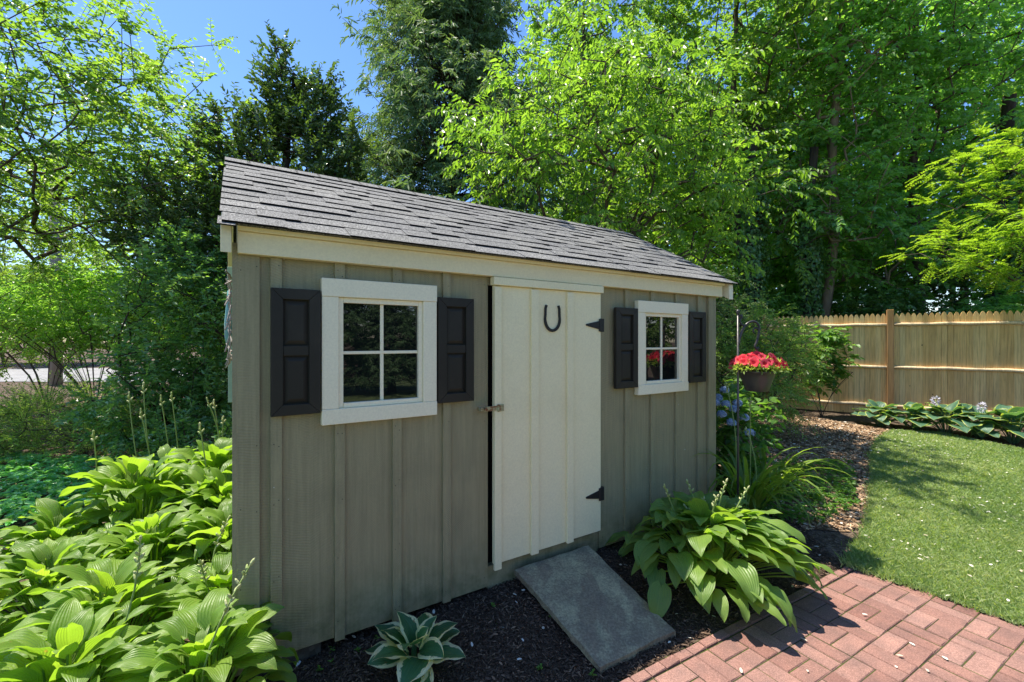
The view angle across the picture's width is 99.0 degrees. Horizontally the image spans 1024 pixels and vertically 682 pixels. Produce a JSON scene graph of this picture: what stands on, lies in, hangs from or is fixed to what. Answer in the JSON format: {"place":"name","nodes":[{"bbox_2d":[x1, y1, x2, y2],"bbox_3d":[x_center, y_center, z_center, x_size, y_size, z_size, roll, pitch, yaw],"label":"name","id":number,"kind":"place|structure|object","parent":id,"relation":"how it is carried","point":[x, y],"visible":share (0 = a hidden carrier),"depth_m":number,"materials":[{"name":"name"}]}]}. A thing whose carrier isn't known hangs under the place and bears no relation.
{"place":"outdoors","nodes":[
{"label":"outdoors","id":0,"kind":"place"},
{"bbox_2d":[0,368,187,381],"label":"road","id":1,"kind":"structure","parent":0,"point":[16,375],"depth_m":21.29,"materials":[{"name":"grey asphalt"}]},
{"bbox_2d":[0,342,1023,681],"bbox_3d":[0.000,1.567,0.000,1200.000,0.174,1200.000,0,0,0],"label":"ground","id":2,"kind":"structure","parent":0,"point":[834,542],"depth_m":7.45,"materials":[{"name":"green plant"}]},
{"bbox_2d":[0,518,22,579],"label":"hosta","id":3,"kind":"object","parent":2,"relation":"on","point":[5,551],"visible":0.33,"depth_m":2.71,"materials":[{"name":"green plant"}]},
{"bbox_2d":[0,600,29,657],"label":"hosta","id":4,"kind":"object","parent":2,"relation":"on","point":[5,653],"visible":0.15,"depth_m":1.77,"materials":[{"name":"green plant"}]},
{"bbox_2d":[0,548,40,636],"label":"hosta","id":5,"kind":"object","parent":2,"relation":"on","point":[7,626],"visible":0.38,"depth_m":2.10,"materials":[{"name":"green plant"}]},
{"bbox_2d":[0,204,108,363],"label":"tree","id":6,"kind":"object","parent":2,"relation":"on","point":[14,249],"visible":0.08,"depth_m":31.24,"materials":[{"name":"green plant"}]},
{"bbox_2d":[0,253,115,414],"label":"tall shrub","id":7,"kind":"object","parent":2,"relation":"on","point":[20,348],"visible":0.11,"depth_m":9.67,"materials":[{"name":"green plant"}]},
{"bbox_2d":[0,449,117,527],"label":"ground cover","id":8,"kind":"object","parent":2,"relation":"on","point":[11,506],"visible":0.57,"depth_m":4.65,"materials":[{"name":"green plant"}]},
{"bbox_2d":[0,498,123,607],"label":"hosta","id":9,"kind":"object","parent":2,"relation":"on","point":[50,517],"visible":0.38,"depth_m":2.83,"materials":[{"name":"green plant"}]},
{"bbox_2d":[48,144,76,385],"bbox_3d":[-16.900,-2.700,16.189,2.200,9.300,0.418,0,0,0],"label":"utility pole","id":10,"kind":"object","parent":2,"relation":"on","point":[53,367],"visible":0.05,"depth_m":16.07,"materials":[{"name":"brown wood"}]},
{"bbox_2d":[2,252,126,364],"bbox_3d":[-29.677,-2.471,29.857,6.813,8.310,8.448,0,0,16],"label":"tree","id":11,"kind":"object","parent":2,"relation":"on","point":[17,268],"visible":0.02,"depth_m":29.53,"materials":[{"name":"green plant"}]},
{"bbox_2d":[0,531,132,659],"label":"hosta","id":12,"kind":"object","parent":2,"relation":"on","point":[40,557],"visible":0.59,"depth_m":2.40,"materials":[{"name":"green plant"}]},
{"bbox_2d":[0,535,183,681],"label":"hosta","id":13,"kind":"object","parent":2,"relation":"on","point":[77,637],"visible":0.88,"depth_m":1.69,"materials":[{"name":"green plant"}]},
{"bbox_2d":[0,257,186,405],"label":"arching shrub","id":14,"kind":"object","parent":2,"relation":"on","point":[23,306],"visible":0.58,"depth_m":7.96,"materials":[{"name":"green plant"}]},
{"bbox_2d":[4,543,200,678],"bbox_3d":[-1.942,1.333,2.146,0.863,0.588,0.753,0,0,-32],"label":"hosta","id":15,"kind":"object","parent":2,"relation":"on","point":[105,582],"visible":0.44,"depth_m":2.11,"materials":[{"name":"green plant"}]},
{"bbox_2d":[91,430,120,539],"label":"daylily","id":16,"kind":"object","parent":2,"relation":"on","point":[93,436],"visible":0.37,"depth_m":3.11,"materials":[{"name":"green plant"}]},
{"bbox_2d":[0,368,212,466],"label":"feathery shrub","id":17,"kind":"object","parent":2,"relation":"on","point":[17,412],"visible":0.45,"depth_m":5.71,"materials":[{"name":"green plant"}]},
{"bbox_2d":[7,126,221,388],"bbox_3d":[-9.056,-1.960,11.982,7.307,7.265,5.805,0,0,0],"label":"slender tree","id":18,"kind":"object","parent":2,"relation":"on","point":[93,257],"visible":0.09,"depth_m":11.09,"materials":[{"name":"green plant"}]},
{"bbox_2d":[0,395,252,681],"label":"leaf litter","id":19,"kind":"object","parent":2,"relation":"on","point":[16,601],"visible":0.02,"depth_m":5.20,"materials":[{"name":"green plant"}]},
{"bbox_2d":[53,453,199,579],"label":"hosta","id":20,"kind":"object","parent":2,"relation":"on","point":[133,480],"visible":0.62,"depth_m":3.07,"materials":[{"name":"green plant"}]},
{"bbox_2d":[48,216,231,461],"bbox_3d":[-3.957,0.009,5.556,2.905,3.335,2.053,0,0,0],"label":"holly bush","id":21,"kind":"object","parent":2,"relation":"on","point":[209,300],"visible":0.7,"depth_m":5.10,"materials":[{"name":"green plant"}]},
{"bbox_2d":[0,0,282,304],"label":"hornbeam tree","id":22,"kind":"object","parent":2,"relation":"on","point":[49,165],"visible":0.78,"depth_m":5.83,"materials":[{"name":"green plant"}]},
{"bbox_2d":[74,505,211,604],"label":"hosta","id":23,"kind":"object","parent":2,"relation":"on","point":[157,528],"visible":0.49,"depth_m":2.65,"materials":[{"name":"green plant"}]},
{"bbox_2d":[115,444,198,516],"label":"hosta","id":24,"kind":"object","parent":2,"relation":"on","point":[164,450],"visible":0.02,"depth_m":3.75,"materials":[{"name":"green plant"}]},
{"bbox_2d":[103,255,226,415],"bbox_3d":[-6.665,-0.099,9.266,3.521,3.549,2.422,0,0,0],"label":"arching shrub","id":25,"kind":"object","parent":2,"relation":"on","point":[184,337],"visible":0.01,"depth_m":8.76,"materials":[{"name":"green plant"}]},
{"bbox_2d":[127,382,225,502],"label":"flower stalks","id":26,"kind":"object","parent":2,"relation":"on","point":[161,404],"visible":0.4,"depth_m":3.90,"materials":[{"name":"green plant"}]},
{"bbox_2d":[127,267,227,403],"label":"evergreen shrub","id":27,"kind":"object","parent":2,"relation":"on","point":[166,336],"visible":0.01,"depth_m":7.75,"materials":[{"name":"green plant"}]},
{"bbox_2d":[131,395,231,460],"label":"shrub","id":28,"kind":"object","parent":2,"relation":"on","point":[210,420],"visible":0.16,"depth_m":4.68,"materials":[{"name":"green plant"}]},
{"bbox_2d":[148,464,231,565],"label":"hosta","id":29,"kind":"object","parent":2,"relation":"on","point":[193,474],"visible":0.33,"depth_m":3.11,"materials":[{"name":"green plant"}]},
{"bbox_2d":[163,422,217,538],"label":"daylily","id":30,"kind":"object","parent":2,"relation":"on","point":[199,429],"visible":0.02,"depth_m":3.39,"materials":[{"name":"green plant"}]},
{"bbox_2d":[151,497,231,610],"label":"hosta","id":31,"kind":"object","parent":2,"relation":"on","point":[211,518],"visible":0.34,"depth_m":2.67,"materials":[{"name":"green plant"}]},
{"bbox_2d":[153,437,231,506],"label":"hosta","id":32,"kind":"object","parent":2,"relation":"on","point":[218,453],"visible":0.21,"depth_m":3.62,"materials":[{"name":"green plant"}]},
{"bbox_2d":[167,459,231,579],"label":"hosta","id":33,"kind":"object","parent":2,"relation":"on","point":[223,481],"visible":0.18,"depth_m":3.07,"materials":[{"name":"green plant"}]},
{"bbox_2d":[87,19,381,300],"bbox_3d":[-3.821,-1.488,6.338,3.721,6.352,2.462,0,0,0],"label":"holly tree","id":34,"kind":"object","parent":2,"relation":"on","point":[285,114],"visible":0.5,"depth_m":6.09,"materials":[{"name":"green plant"}]},
{"bbox_2d":[125,0,766,375],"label":"cedar tree","id":35,"kind":"object","parent":2,"relation":"on","point":[473,29],"visible":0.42,"depth_m":8.72,"materials":[{"name":"green plant"}]},
{"bbox_2d":[217,157,737,677],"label":"garden shed","id":36,"kind":"structure","parent":2,"relation":"on","point":[429,409],"depth_m":2.57,"materials":[{"name":"green paint"}]},
{"bbox_2d":[224,270,231,367],"bbox_3d":[-1.405,-0.110,2.169,0.031,0.489,0.388,0,0,-32],"label":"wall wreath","id":37,"kind":"object","parent":36,"relation":"attached to","point":[228,298],"depth_m":2.08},
{"bbox_2d":[224,290,231,345],"bbox_3d":[-1.526,-0.122,2.362,0.048,0.305,0.048,0,0,0],"label":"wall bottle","id":38,"kind":"object","parent":36,"relation":"attached to","point":[226,335],"depth_m":2.35,"materials":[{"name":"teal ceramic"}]},
{"bbox_2d":[321,278,436,425],"bbox_3d":[-0.699,0.053,2.359,0.613,0.738,0.046,0,0,-32],"label":"window","id":39,"kind":"structure","parent":36,"relation":"in","point":[363,378],"depth_m":2.35,"materials":[{"name":"white paint"}]},
{"bbox_2d":[478,277,603,570],"bbox_3d":[0.240,0.510,2.924,1.030,1.813,0.062,0,0,-32],"label":"door","id":40,"kind":"structure","parent":36,"relation":"in","point":[547,490],"depth_m":2.91,"materials":[{"name":"beige paint"}]},
{"bbox_2d":[544,305,560,331],"bbox_3d":[0.273,-0.151,2.945,0.140,0.182,0.011,0,0,-32],"label":"horseshoe","id":41,"kind":"object","parent":36,"relation":"attached to","point":[548,328],"visible":1,"depth_m":2.94,"materials":[{"name":"black metal"}]},
{"bbox_2d":[634,300,688,394],"bbox_3d":[1.230,0.053,3.577,0.617,0.738,0.046,0,0,-32],"label":"window","id":42,"kind":"structure","parent":36,"relation":"in","point":[664,370],"depth_m":3.58,"materials":[{"name":"white paint"}]},
{"bbox_2d":[181,494,843,681],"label":"mulch bed","id":43,"kind":"object","parent":2,"relation":"on","point":[528,668],"visible":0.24,"depth_m":2.36,"materials":[{"name":"brown wood"}]},
{"bbox_2d":[139,515,231,681],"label":"hosta","id":44,"kind":"object","parent":43,"relation":"on","point":[204,580],"visible":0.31,"depth_m":2.23,"materials":[{"name":"green plant"}]},
{"bbox_2d":[100,558,298,681],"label":"hosta","id":45,"kind":"object","parent":43,"relation":"on","point":[212,623],"visible":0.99,"depth_m":1.77,"materials":[{"name":"green plant"}]},
{"bbox_2d":[364,611,464,681],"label":"hosta","id":46,"kind":"object","parent":43,"relation":"on","point":[427,636],"visible":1,"depth_m":2.11,"materials":[{"name":"green plant"}]},
{"bbox_2d":[296,537,820,665],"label":"dropped leaves","id":47,"kind":"object","parent":43,"relation":"on","point":[433,612],"visible":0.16,"depth_m":2.42,"materials":[{"name":"brown plant"}]},
{"bbox_2d":[515,545,675,673],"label":"slate slab","id":48,"kind":"structure","parent":43,"relation":"on","point":[594,605],"depth_m":2.54,"materials":[{"name":"stone"}]},
{"bbox_2d":[605,478,837,632],"bbox_3d":[1.325,1.275,2.943,1.291,0.732,1.281,0,0,0],"label":"hosta","id":49,"kind":"object","parent":43,"relation":"on","point":[707,566],"visible":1,"depth_m":2.71,"materials":[{"name":"green plant"}]},
{"bbox_2d":[736,309,760,494],"bbox_3d":[1.906,0.691,3.530,0.197,1.894,0.031,0,0,0],"label":"shepherd hook","id":50,"kind":"object","parent":43,"relation":"on","point":[739,336],"visible":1,"depth_m":3.52,"materials":[{"name":"metal"}]},
{"bbox_2d":[725,351,791,391],"bbox_3d":[1.977,0.231,3.529,0.476,0.344,0.448,0,0,0],"label":"hanging basket","id":51,"kind":"object","parent":50,"relation":"hanging from","point":[759,376],"visible":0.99,"depth_m":3.43,"materials":[{"name":"plastic"}]},
{"bbox_2d":[692,381,838,526],"bbox_3d":[2.107,0.966,3.998,1.281,1.174,1.340,0,0,0],"label":"daylily","id":52,"kind":"object","parent":43,"relation":"on","point":[757,489],"visible":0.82,"depth_m":3.85,"materials":[{"name":"green plant"}]},
{"bbox_2d":[510,156,613,222],"bbox_3d":[1.429,-3.208,20.137,8.214,9.617,9.868,0,0,-9],"label":"tree","id":53,"kind":"object","parent":2,"relation":"on","point":[553,200],"visible":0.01,"depth_m":18.26,"materials":[{"name":"green plant"}]},
{"bbox_2d":[502,0,724,225],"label":"poplar tree","id":54,"kind":"object","parent":2,"relation":"on","point":[535,31],"visible":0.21,"depth_m":12.20,"materials":[{"name":"green plant"}]},
{"bbox_2d":[426,0,827,304],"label":"dogwood tree","id":55,"kind":"object","parent":2,"relation":"on","point":[645,129],"visible":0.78,"depth_m":6.06,"materials":[{"name":"green plant"}]},
{"bbox_2d":[543,3,750,268],"bbox_3d":[4.759,-5.679,17.104,8.226,14.377,5.971,0,0,-21],"label":"woodland tree","id":56,"kind":"object","parent":2,"relation":"on","point":[679,65],"visible":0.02,"depth_m":16.18,"materials":[{"name":"green plant"}]},
{"bbox_2d":[538,71,797,327],"bbox_3d":[7.159,-4.811,20.065,12.873,12.664,10.382,0,0,-25],"label":"tree","id":57,"kind":"object","parent":2,"relation":"on","point":[720,263],"depth_m":17.91,"materials":[{"name":"green plant"}]},
{"bbox_2d":[659,233,736,344],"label":"understory bush","id":58,"kind":"object","parent":2,"relation":"on","point":[714,259],"visible":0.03,"depth_m":13.79,"materials":[{"name":"green plant"}]},
{"bbox_2d":[680,245,776,423],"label":"yew bush","id":59,"kind":"object","parent":2,"relation":"on","point":[726,302],"visible":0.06,"depth_m":7.82,"materials":[{"name":"green plant"}]},
{"bbox_2d":[716,301,740,392],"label":"undergrowth bush","id":60,"kind":"object","parent":2,"relation":"on","point":[719,345],"depth_m":11.70,"materials":[{"name":"green plant"}]},
{"bbox_2d":[731,120,777,400],"bbox_3d":[6.084,-1.976,11.010,1.178,7.101,1.209,0,0,0],"label":"ivy trunk","id":61,"kind":"object","parent":2,"relation":"on","point":[752,230],"visible":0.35,"depth_m":10.89,"materials":[{"name":"green plant"}]},
{"bbox_2d":[627,0,887,347],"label":"woodland tree","id":62,"kind":"object","parent":2,"relation":"on","point":[743,114],"visible":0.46,"depth_m":10.90,"materials":[{"name":"green plant"}]},
{"bbox_2d":[716,282,831,399],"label":"undergrowth bush","id":63,"kind":"object","parent":2,"relation":"on","point":[777,304],"visible":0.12,"depth_m":11.14,"materials":[{"name":"green plant"}]},
{"bbox_2d":[715,223,865,370],"bbox_3d":[7.954,-0.779,13.473,4.854,5.667,3.661,0,0,0],"label":"understory bush","id":64,"kind":"object","parent":2,"relation":"on","point":[780,275],"visible":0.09,"depth_m":12.56,"materials":[{"name":"green plant"}]},
{"bbox_2d":[716,411,889,530],"bbox_3d":[3.908,1.550,6.430,2.432,0.164,5.896,0,0,43],"label":"wood chip bed","id":65,"kind":"object","parent":2,"relation":"on","point":[829,519],"visible":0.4,"depth_m":5.77,"materials":[{"name":"brown wood"}]},
{"bbox_2d":[716,378,786,484],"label":"hydrangea","id":66,"kind":"object","parent":65,"relation":"on","point":[725,433],"visible":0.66,"depth_m":4.44,"materials":[{"name":"green plant"}]},
{"bbox_2d":[716,289,838,440],"bbox_3d":[3.944,0.531,7.008,2.530,2.741,1.999,0,0,-37],"label":"cypress bush","id":67,"kind":"object","parent":65,"relation":"on","point":[783,348],"visible":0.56,"depth_m":6.72,"materials":[{"name":"green plant"}]},
{"bbox_2d":[716,433,857,512],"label":"daylily","id":68,"kind":"object","parent":65,"relation":"on","point":[762,463],"visible":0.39,"depth_m":4.27,"materials":[{"name":"green plant"}]},
{"bbox_2d":[716,413,888,524],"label":"pale chip petals","id":69,"kind":"object","parent":65,"relation":"on","point":[823,466],"visible":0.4,"depth_m":6.19,"materials":[{"name":"beige wood"}]},
{"bbox_2d":[754,457,861,523],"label":"weedy ground cover","id":70,"kind":"object","parent":65,"relation":"on","point":[840,487],"visible":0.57,"depth_m":4.48,"materials":[{"name":"green plant"}]},
{"bbox_2d":[662,2,949,295],"bbox_3d":[9.388,-5.428,15.329,8.101,13.888,6.506,0,0,0],"label":"woodland tree","id":71,"kind":"object","parent":2,"relation":"on","point":[727,224],"visible":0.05,"depth_m":14.84,"materials":[{"name":"green plant"}]},
{"bbox_2d":[650,51,963,298],"bbox_3d":[11.440,-5.309,19.790,11.637,13.624,13.980,0,0,34],"label":"tree","id":72,"kind":"object","parent":2,"relation":"on","point":[775,200],"visible":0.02,"depth_m":16.11,"materials":[{"name":"green plant"}]},
{"bbox_2d":[791,147,828,403],"bbox_3d":[7.202,-1.592,10.678,0.930,6.342,0.913,0,0,0],"label":"ivy trunk","id":73,"kind":"object","parent":2,"relation":"on","point":[816,286],"visible":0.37,"depth_m":10.59,"materials":[{"name":"green plant"}]},
{"bbox_2d":[765,237,879,316],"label":"understory bush","id":74,"kind":"object","parent":2,"relation":"on","point":[839,279],"visible":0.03,"depth_m":13.95,"materials":[{"name":"green plant"}]},
{"bbox_2d":[791,324,864,416],"bbox_3d":[6.066,0.589,8.557,1.294,1.829,1.027,0,0,0],"label":"viburnum","id":75,"kind":"object","parent":2,"relation":"on","point":[829,337],"visible":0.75,"depth_m":8.40,"materials":[{"name":"green plant"}]},
{"bbox_2d":[720,0,1015,397],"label":"woodland tree","id":76,"kind":"object","parent":2,"relation":"on","point":[868,60],"visible":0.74,"depth_m":10.34,"materials":[{"name":"green plant"}]},
{"bbox_2d":[850,399,907,425],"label":"hosta","id":77,"kind":"object","parent":2,"relation":"on","point":[883,409],"visible":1,"depth_m":7.55,"materials":[{"name":"green plant"}]},
{"bbox_2d":[762,310,1023,421],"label":"picket fence","id":78,"kind":"object","parent":2,"relation":"on","point":[975,359],"visible":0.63,"depth_m":8.24,"materials":[{"name":"brown wood"}]},
{"bbox_2d":[832,277,968,402],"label":"undergrowth bush","id":79,"kind":"object","parent":2,"relation":"on","point":[880,309],"visible":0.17,"depth_m":10.02,"materials":[{"name":"green plant"}]},
{"bbox_2d":[796,0,1023,313],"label":"woodland tree","id":80,"kind":"object","parent":2,"relation":"on","point":[1012,61],"visible":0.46,"depth_m":10.53,"materials":[{"name":"green plant"}]},
{"bbox_2d":[832,213,995,384],"bbox_3d":[11.586,-0.637,12.601,4.854,5.995,3.724,0,0,0],"label":"understory bush","id":81,"kind":"object","parent":2,"relation":"on","point":[941,291],"visible":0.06,"depth_m":11.98,"materials":[{"name":"green plant"}]},
{"bbox_2d":[885,402,948,429],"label":"hosta","id":82,"kind":"object","parent":2,"relation":"on","point":[910,408],"visible":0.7,"depth_m":7.29,"materials":[{"name":"green plant"}]},
{"bbox_2d":[822,58,1023,312],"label":"tree","id":83,"kind":"object","parent":2,"relation":"on","point":[948,132],"visible":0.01,"depth_m":16.37,"materials":[{"name":"green plant"}]},
{"bbox_2d":[837,0,1023,304],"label":"woodland tree","id":84,"kind":"object","parent":2,"relation":"on","point":[937,205],"visible":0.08,"depth_m":13.34,"materials":[{"name":"green plant"}]},
{"bbox_2d":[905,396,984,437],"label":"hosta","id":85,"kind":"object","parent":2,"relation":"on","point":[955,408],"visible":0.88,"depth_m":7.02,"materials":[{"name":"green plant"}]},
{"bbox_2d":[876,121,1023,309],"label":"locust tree","id":86,"kind":"object","parent":2,"relation":"on","point":[973,261],"visible":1,"depth_m":7.32,"materials":[{"name":"green plant"}]},
{"bbox_2d":[938,401,1022,438],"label":"hosta","id":87,"kind":"object","parent":2,"relation":"on","point":[985,428],"visible":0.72,"depth_m":6.66,"materials":[{"name":"green plant"}]},
{"bbox_2d":[953,279,1023,315],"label":"undergrowth bush","id":88,"kind":"object","parent":2,"relation":"on","point":[1005,304],"visible":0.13,"depth_m":9.40,"materials":[{"name":"green plant"}]},
{"bbox_2d":[970,404,1023,443],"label":"hosta","id":89,"kind":"object","parent":2,"relation":"on","point":[1014,414],"visible":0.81,"depth_m":6.50,"materials":[{"name":"green plant"}]},
{"bbox_2d":[974,93,1023,312],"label":"ivy trunk","id":90,"kind":"object","parent":2,"relation":"on","point":[1008,107],"visible":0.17,"depth_m":10.64,"materials":[{"name":"green plant"}]},
{"bbox_2d":[0,0,1023,341],"label":"sky","id":91,"kind":"structure","parent":0,"point":[319,30],"materials":[{"name":"blue"}]},
{"bbox_2d":[617,565,1023,681],"bbox_3d":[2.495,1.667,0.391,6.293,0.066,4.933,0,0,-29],"label":"brick path","id":92,"kind":"structure","parent":0,"point":[880,657],"depth_m":2.37,"materials":[{"name":"red brick"}]},
{"bbox_2d":[740,613,947,672],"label":"path petals","id":93,"kind":"object","parent":92,"relation":"on","point":[741,670],"visible":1,"depth_m":2.26,"materials":[{"name":"white plant"}]},
{"bbox_2d":[835,429,1023,626],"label":"lawn","id":94,"kind":"structure","parent":0,"point":[1000,616],"depth_m":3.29,"materials":[{"name":"plant"}]},
{"bbox_2d":[869,429,1023,600],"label":"fallen petals","id":95,"kind":"object","parent":94,"relation":"on","point":[950,513],"visible":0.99,"depth_m":4.17,"materials":[{"name":"white plant"}]}
]}

